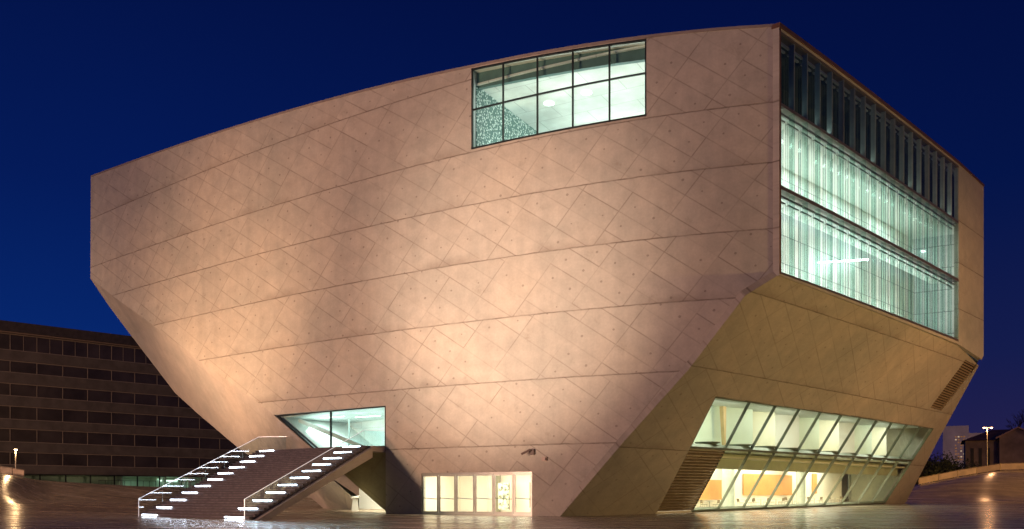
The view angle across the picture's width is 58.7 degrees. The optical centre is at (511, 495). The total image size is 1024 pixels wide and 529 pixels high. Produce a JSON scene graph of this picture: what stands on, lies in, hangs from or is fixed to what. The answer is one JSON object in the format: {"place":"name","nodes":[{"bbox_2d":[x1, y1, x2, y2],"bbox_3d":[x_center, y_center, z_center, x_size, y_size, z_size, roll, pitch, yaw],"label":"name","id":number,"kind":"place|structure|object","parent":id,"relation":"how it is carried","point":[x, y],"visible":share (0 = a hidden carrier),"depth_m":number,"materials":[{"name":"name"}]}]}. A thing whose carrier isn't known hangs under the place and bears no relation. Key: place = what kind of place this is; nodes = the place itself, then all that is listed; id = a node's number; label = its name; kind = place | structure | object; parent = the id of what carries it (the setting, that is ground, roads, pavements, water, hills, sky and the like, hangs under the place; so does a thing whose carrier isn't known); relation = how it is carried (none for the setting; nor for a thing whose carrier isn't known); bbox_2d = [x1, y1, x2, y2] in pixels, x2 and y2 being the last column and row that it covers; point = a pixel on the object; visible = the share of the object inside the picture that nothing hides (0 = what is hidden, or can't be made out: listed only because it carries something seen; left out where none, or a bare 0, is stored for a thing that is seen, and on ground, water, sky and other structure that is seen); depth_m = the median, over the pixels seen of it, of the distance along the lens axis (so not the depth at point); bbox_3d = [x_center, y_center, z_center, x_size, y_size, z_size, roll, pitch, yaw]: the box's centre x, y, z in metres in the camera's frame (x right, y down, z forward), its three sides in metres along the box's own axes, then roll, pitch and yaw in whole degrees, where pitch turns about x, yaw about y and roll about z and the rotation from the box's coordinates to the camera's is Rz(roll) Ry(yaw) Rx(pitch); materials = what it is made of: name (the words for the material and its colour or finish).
{"place":"outdoors","nodes":[
{"label":"outdoors","id":0,"kind":"place"},
{"bbox_2d":[0,470,1023,528],"bbox_3d":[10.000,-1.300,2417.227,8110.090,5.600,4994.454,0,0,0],"label":"ground","id":1,"kind":"structure","parent":0,"point":[992,500],"depth_m":68.44,"materials":[{"name":"stone"}]},
{"bbox_2d":[0,466,23,476],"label":"wall","id":2,"kind":"structure","parent":1,"relation":"on","point":[11,471],"depth_m":115.00,"materials":[{"name":"beige concrete"}]},
{"bbox_2d":[0,320,249,487],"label":"office building","id":3,"kind":"structure","parent":1,"relation":"on","point":[82,406],"depth_m":157.70,"materials":[{"name":"brown concrete"}]},
{"bbox_2d":[0,333,9,349],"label":"window","id":4,"kind":"structure","parent":3,"relation":"in","point":[4,337],"depth_m":147.68,"materials":[{"name":"black glass"}]},
{"bbox_2d":[0,359,9,371],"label":"window","id":5,"kind":"structure","parent":3,"relation":"in","point":[4,364],"depth_m":147.61,"materials":[{"name":"black glass"}]},
{"bbox_2d":[0,382,9,395],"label":"window","id":6,"kind":"structure","parent":3,"relation":"in","point":[4,387],"depth_m":147.61,"materials":[{"name":"black glass"}]},
{"bbox_2d":[0,405,9,418],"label":"window","id":7,"kind":"structure","parent":3,"relation":"in","point":[4,409],"depth_m":147.61,"materials":[{"name":"black glass"}]},
{"bbox_2d":[0,428,9,441],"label":"window","id":8,"kind":"structure","parent":3,"relation":"in","point":[4,432],"depth_m":147.65,"materials":[{"name":"black glass"}]},
{"bbox_2d":[0,451,9,464],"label":"window","id":9,"kind":"structure","parent":3,"relation":"in","point":[4,456],"depth_m":147.61,"materials":[{"name":"black glass"}]},
{"bbox_2d":[9,452,36,464],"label":"window","id":10,"kind":"structure","parent":3,"relation":"in","point":[22,458],"depth_m":149.61,"materials":[{"name":"black glass"}]},
{"bbox_2d":[10,334,36,352],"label":"window","id":11,"kind":"structure","parent":3,"relation":"in","point":[25,343],"depth_m":149.53,"materials":[{"name":"black glass"}]},
{"bbox_2d":[10,360,36,374],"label":"window","id":12,"kind":"structure","parent":3,"relation":"in","point":[15,366],"depth_m":149.50,"materials":[{"name":"black glass"}]},
{"bbox_2d":[10,383,36,397],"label":"window","id":13,"kind":"structure","parent":3,"relation":"in","point":[23,390],"depth_m":149.53,"materials":[{"name":"black glass"}]},
{"bbox_2d":[10,406,36,420],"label":"window","id":14,"kind":"structure","parent":3,"relation":"in","point":[16,412],"depth_m":149.50,"materials":[{"name":"black glass"}]},
{"bbox_2d":[10,428,36,442],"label":"window","id":15,"kind":"structure","parent":3,"relation":"in","point":[16,435],"depth_m":149.61,"materials":[{"name":"black glass"}]},
{"bbox_2d":[36,337,61,354],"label":"window","id":16,"kind":"structure","parent":3,"relation":"in","point":[43,345],"depth_m":152.34,"materials":[{"name":"black glass"}]},
{"bbox_2d":[36,363,62,376],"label":"window","id":17,"kind":"structure","parent":3,"relation":"in","point":[41,368],"depth_m":152.34,"materials":[{"name":"black glass"}]},
{"bbox_2d":[36,385,62,398],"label":"window","id":18,"kind":"structure","parent":3,"relation":"in","point":[51,392],"depth_m":152.34,"materials":[{"name":"black glass"}]},
{"bbox_2d":[36,407,62,421],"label":"window","id":19,"kind":"structure","parent":3,"relation":"in","point":[42,414],"depth_m":152.39,"materials":[{"name":"black glass"}]},
{"bbox_2d":[36,430,62,443],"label":"window","id":20,"kind":"structure","parent":3,"relation":"in","point":[42,436],"depth_m":152.45,"materials":[{"name":"black glass"}]},
{"bbox_2d":[36,453,62,465],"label":"window","id":21,"kind":"structure","parent":3,"relation":"in","point":[42,459],"depth_m":152.34,"materials":[{"name":"black glass"}]},
{"bbox_2d":[62,340,86,357],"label":"window","id":22,"kind":"structure","parent":3,"relation":"in","point":[69,348],"depth_m":155.26,"materials":[{"name":"black glass"}]},
{"bbox_2d":[62,365,86,378],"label":"window","id":23,"kind":"structure","parent":3,"relation":"in","point":[67,371],"depth_m":155.26,"materials":[{"name":"black glass"}]},
{"bbox_2d":[62,387,86,400],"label":"window","id":24,"kind":"structure","parent":3,"relation":"in","point":[78,394],"depth_m":155.26,"materials":[{"name":"black glass"}]},
{"bbox_2d":[62,409,86,422],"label":"window","id":25,"kind":"structure","parent":3,"relation":"in","point":[68,415],"depth_m":155.26,"materials":[{"name":"black glass"}]},
{"bbox_2d":[62,431,86,444],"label":"window","id":26,"kind":"structure","parent":3,"relation":"in","point":[71,437],"depth_m":155.26,"materials":[{"name":"black glass"}]},
{"bbox_2d":[62,453,86,466],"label":"window","id":27,"kind":"structure","parent":3,"relation":"in","point":[68,459],"depth_m":155.26,"materials":[{"name":"black glass"}]},
{"bbox_2d":[87,342,110,359],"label":"window","id":28,"kind":"structure","parent":3,"relation":"in","point":[94,350],"depth_m":158.06,"materials":[{"name":"black glass"}]},
{"bbox_2d":[87,368,110,380],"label":"window","id":29,"kind":"structure","parent":3,"relation":"in","point":[92,373],"depth_m":158.06,"materials":[{"name":"black glass"}]},
{"bbox_2d":[87,389,110,402],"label":"window","id":30,"kind":"structure","parent":3,"relation":"in","point":[92,395],"depth_m":158.06,"materials":[{"name":"black glass"}]},
{"bbox_2d":[87,410,110,424],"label":"window","id":31,"kind":"structure","parent":3,"relation":"in","point":[93,417],"depth_m":158.06,"materials":[{"name":"black glass"}]},
{"bbox_2d":[87,432,110,445],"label":"window","id":32,"kind":"structure","parent":3,"relation":"in","point":[97,438],"depth_m":158.06,"materials":[{"name":"black glass"}]},
{"bbox_2d":[87,454,110,466],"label":"window","id":33,"kind":"structure","parent":3,"relation":"in","point":[93,460],"depth_m":158.06,"materials":[{"name":"black glass"}]},
{"bbox_2d":[111,345,134,362],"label":"window","id":34,"kind":"structure","parent":3,"relation":"in","point":[118,353],"depth_m":160.94,"materials":[{"name":"black glass"}]},
{"bbox_2d":[111,370,134,382],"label":"window","id":35,"kind":"structure","parent":3,"relation":"in","point":[118,376],"depth_m":160.94,"materials":[{"name":"black glass"}]},
{"bbox_2d":[111,391,134,404],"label":"window","id":36,"kind":"structure","parent":3,"relation":"in","point":[116,397],"depth_m":160.94,"materials":[{"name":"black glass"}]},
{"bbox_2d":[111,412,134,425],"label":"window","id":37,"kind":"structure","parent":3,"relation":"in","point":[117,418],"depth_m":160.94,"materials":[{"name":"black glass"}]},
{"bbox_2d":[111,433,134,446],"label":"window","id":38,"kind":"structure","parent":3,"relation":"in","point":[117,439],"depth_m":160.94,"materials":[{"name":"black glass"}]},
{"bbox_2d":[111,455,134,467],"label":"window","id":39,"kind":"structure","parent":3,"relation":"in","point":[116,460],"depth_m":160.94,"materials":[{"name":"black glass"}]},
{"bbox_2d":[134,348,152,364],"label":"window","id":40,"kind":"structure","parent":3,"relation":"in","point":[139,356],"depth_m":163.19,"materials":[{"name":"black glass"}]},
{"bbox_2d":[134,372,156,384],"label":"window","id":41,"kind":"structure","parent":3,"relation":"in","point":[141,378],"depth_m":163.83,"materials":[{"name":"black glass"}]},
{"bbox_2d":[134,393,156,405],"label":"window","id":42,"kind":"structure","parent":3,"relation":"in","point":[139,398],"depth_m":163.83,"materials":[{"name":"black glass"}]},
{"bbox_2d":[134,414,156,426],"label":"window","id":43,"kind":"structure","parent":3,"relation":"in","point":[148,420],"depth_m":163.83,"materials":[{"name":"black glass"}]},
{"bbox_2d":[134,434,156,446],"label":"window","id":44,"kind":"structure","parent":3,"relation":"in","point":[140,440],"depth_m":163.83,"materials":[{"name":"black glass"}]},
{"bbox_2d":[134,456,156,467],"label":"window","id":45,"kind":"structure","parent":3,"relation":"in","point":[143,461],"depth_m":163.83,"materials":[{"name":"black glass"}]},
{"bbox_2d":[157,374,168,385],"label":"window","id":46,"kind":"structure","parent":3,"relation":"in","point":[160,380],"depth_m":165.92,"materials":[{"name":"black glass"}]},
{"bbox_2d":[157,395,178,407],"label":"window","id":47,"kind":"structure","parent":3,"relation":"in","point":[162,400],"depth_m":166.70,"materials":[{"name":"black glass"}]},
{"bbox_2d":[157,415,178,427],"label":"window","id":48,"kind":"structure","parent":3,"relation":"in","point":[165,421],"depth_m":166.70,"materials":[{"name":"black glass"}]},
{"bbox_2d":[157,435,178,447],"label":"window","id":49,"kind":"structure","parent":3,"relation":"in","point":[163,441],"depth_m":166.70,"materials":[{"name":"black glass"}]},
{"bbox_2d":[157,456,178,468],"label":"window","id":50,"kind":"structure","parent":3,"relation":"in","point":[162,461],"depth_m":166.70,"materials":[{"name":"black glass"}]},
{"bbox_2d":[178,397,191,408],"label":"window","id":51,"kind":"structure","parent":3,"relation":"in","point":[181,404],"depth_m":168.70,"materials":[{"name":"black glass"}]},
{"bbox_2d":[178,416,198,428],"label":"window","id":52,"kind":"structure","parent":3,"relation":"in","point":[183,422],"depth_m":169.53,"materials":[{"name":"black glass"}]},
{"bbox_2d":[178,436,198,448],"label":"window","id":53,"kind":"structure","parent":3,"relation":"in","point":[183,442],"depth_m":169.53,"materials":[{"name":"black glass"}]},
{"bbox_2d":[178,457,198,468],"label":"window","id":54,"kind":"structure","parent":3,"relation":"in","point":[183,462],"depth_m":169.53,"materials":[{"name":"black glass"}]},
{"bbox_2d":[199,418,215,429],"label":"window","id":55,"kind":"structure","parent":3,"relation":"in","point":[203,424],"depth_m":171.74,"materials":[{"name":"black glass"}]},
{"bbox_2d":[199,437,219,449],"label":"window","id":56,"kind":"structure","parent":3,"relation":"in","point":[204,443],"depth_m":172.45,"materials":[{"name":"black glass"}]},
{"bbox_2d":[199,458,219,468],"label":"window","id":57,"kind":"structure","parent":3,"relation":"in","point":[214,464],"depth_m":172.39,"materials":[{"name":"black glass"}]},
{"bbox_2d":[219,438,238,450],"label":"window","id":58,"kind":"structure","parent":3,"relation":"in","point":[224,444],"depth_m":174.87,"materials":[{"name":"black glass"}]},
{"bbox_2d":[219,458,238,468],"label":"window","id":59,"kind":"structure","parent":3,"relation":"in","point":[228,461],"depth_m":174.87,"materials":[{"name":"black glass"}]},
{"bbox_2d":[99,480,198,487],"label":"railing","id":60,"kind":"object","parent":1,"relation":"on","point":[149,482],"visible":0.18,"depth_m":163.71,"materials":[{"name":"black metal"}]},
{"bbox_2d":[138,430,385,519],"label":"staircase","id":61,"kind":"structure","parent":1,"relation":"on","point":[263,485],"depth_m":66.92,"materials":[{"name":"concrete"}]},
{"bbox_2d":[351,495,359,510],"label":"information stele","id":62,"kind":"object","parent":1,"relation":"on","point":[355,504],"visible":1,"depth_m":80.90,"materials":[{"name":"metal"}]},
{"bbox_2d":[90,22,984,515],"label":"concert hall","id":63,"kind":"structure","parent":1,"relation":"on","point":[620,276],"depth_m":72.23,"materials":[{"name":"concrete"}]},
{"bbox_2d":[277,406,385,447],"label":"window frame","id":64,"kind":"structure","parent":63,"relation":"in","point":[278,416],"depth_m":77.88,"materials":[{"name":"black metal"}]},
{"bbox_2d":[422,475,438,512],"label":"door","id":65,"kind":"structure","parent":63,"relation":"in","point":[423,476],"depth_m":71.59,"materials":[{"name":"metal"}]},
{"bbox_2d":[439,475,455,512],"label":"door","id":66,"kind":"structure","parent":63,"relation":"in","point":[440,511],"depth_m":70.72,"materials":[{"name":"metal"}]},
{"bbox_2d":[456,475,474,512],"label":"door","id":67,"kind":"structure","parent":63,"relation":"in","point":[457,511],"depth_m":69.85,"materials":[{"name":"metal"}]},
{"bbox_2d":[475,474,493,513],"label":"door","id":68,"kind":"structure","parent":63,"relation":"in","point":[476,475],"depth_m":68.95,"materials":[{"name":"metal"}]},
{"bbox_2d":[494,474,513,513],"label":"door","id":69,"kind":"structure","parent":63,"relation":"in","point":[495,475],"depth_m":68.13,"materials":[{"name":"metal"}]},
{"bbox_2d":[514,474,531,513],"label":"door","id":70,"kind":"structure","parent":63,"relation":"in","point":[515,498],"depth_m":67.52,"materials":[{"name":"metal"}]},
{"bbox_2d":[521,449,534,454],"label":"security camera","id":71,"kind":"object","parent":63,"relation":"attached to","point":[531,451],"visible":1,"depth_m":66.59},
{"bbox_2d":[471,39,645,149],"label":"window frame","id":72,"kind":"structure","parent":63,"relation":"in","point":[537,57],"depth_m":66.26,"materials":[{"name":"black metal"}]},
{"bbox_2d":[657,396,933,511],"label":"inclined window","id":73,"kind":"structure","parent":63,"relation":"in","point":[694,446],"depth_m":83.99,"materials":[{"name":"clear glass"}]},
{"bbox_2d":[915,467,943,485],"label":"bushy tree","id":74,"kind":"object","parent":1,"relation":"on","point":[925,472],"visible":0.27,"depth_m":149.14,"materials":[{"name":"green plant"}]},
{"bbox_2d":[923,450,960,481],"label":"bushy tree","id":75,"kind":"object","parent":1,"relation":"on","point":[942,465],"visible":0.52,"depth_m":156.70,"materials":[{"name":"green plant"}]},
{"bbox_2d":[927,457,979,478],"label":"bushy tree","id":76,"kind":"object","parent":1,"relation":"on","point":[960,467],"visible":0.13,"depth_m":164.63,"materials":[{"name":"green plant"}]},
{"bbox_2d":[943,425,980,479],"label":"apartment tower","id":77,"kind":"structure","parent":1,"relation":"on","point":[954,437],"depth_m":428.98,"materials":[{"name":"concrete"}]},
{"bbox_2d":[919,463,1023,483],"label":"low wall","id":78,"kind":"structure","parent":1,"relation":"on","point":[962,472],"depth_m":128.14,"materials":[{"name":"beige concrete"}]},
{"bbox_2d":[983,427,992,472],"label":"street lamp","id":79,"kind":"object","parent":1,"relation":"on","point":[987,445],"visible":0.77,"depth_m":137.93,"materials":[{"name":"white metal"}]},
{"bbox_2d":[960,427,1023,475],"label":"gabled house","id":80,"kind":"structure","parent":1,"relation":"on","point":[1005,446],"depth_m":170.00,"materials":[{"name":"stone"}]},
{"bbox_2d":[970,448,973,474],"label":"window","id":81,"kind":"structure","parent":80,"relation":"in","point":[971,449],"depth_m":171.48,"materials":[{"name":"glass"}]},
{"bbox_2d":[978,448,981,473],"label":"window","id":82,"kind":"structure","parent":80,"relation":"in","point":[979,449],"depth_m":170.82,"materials":[{"name":"glass"}]},
{"bbox_2d":[986,448,989,471],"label":"window","id":83,"kind":"structure","parent":80,"relation":"in","point":[986,448],"depth_m":170.27,"materials":[{"name":"glass"}]},
{"bbox_2d":[1006,409,1023,428],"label":"bare tree","id":84,"kind":"object","parent":1,"relation":"on","point":[1018,422],"visible":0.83,"depth_m":192.41,"materials":[{"name":"brown plant"}]},
{"bbox_2d":[0,0,1023,484],"label":"sky","id":85,"kind":"structure","parent":0,"point":[88,88],"materials":[{"name":"blue"}]},
{"bbox_2d":[695,441,719,444],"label":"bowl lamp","id":86,"kind":"object","parent":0,"point":[710,442],"visible":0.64,"depth_m":71.35,"materials":[{"name":"grey metal"}]},
{"bbox_2d":[728,444,751,446],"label":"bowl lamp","id":87,"kind":"object","parent":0,"point":[746,445],"visible":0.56,"depth_m":74.72,"materials":[{"name":"grey metal"}]},
{"bbox_2d":[754,446,775,447],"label":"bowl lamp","id":88,"kind":"object","parent":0,"point":[766,446],"visible":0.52,"depth_m":77.59,"materials":[{"name":"grey metal"}]},
{"bbox_2d":[800,449,818,450],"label":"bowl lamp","id":89,"kind":"object","parent":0,"point":[810,449],"visible":0.41,"depth_m":83.12,"materials":[{"name":"grey metal"}]}
]}

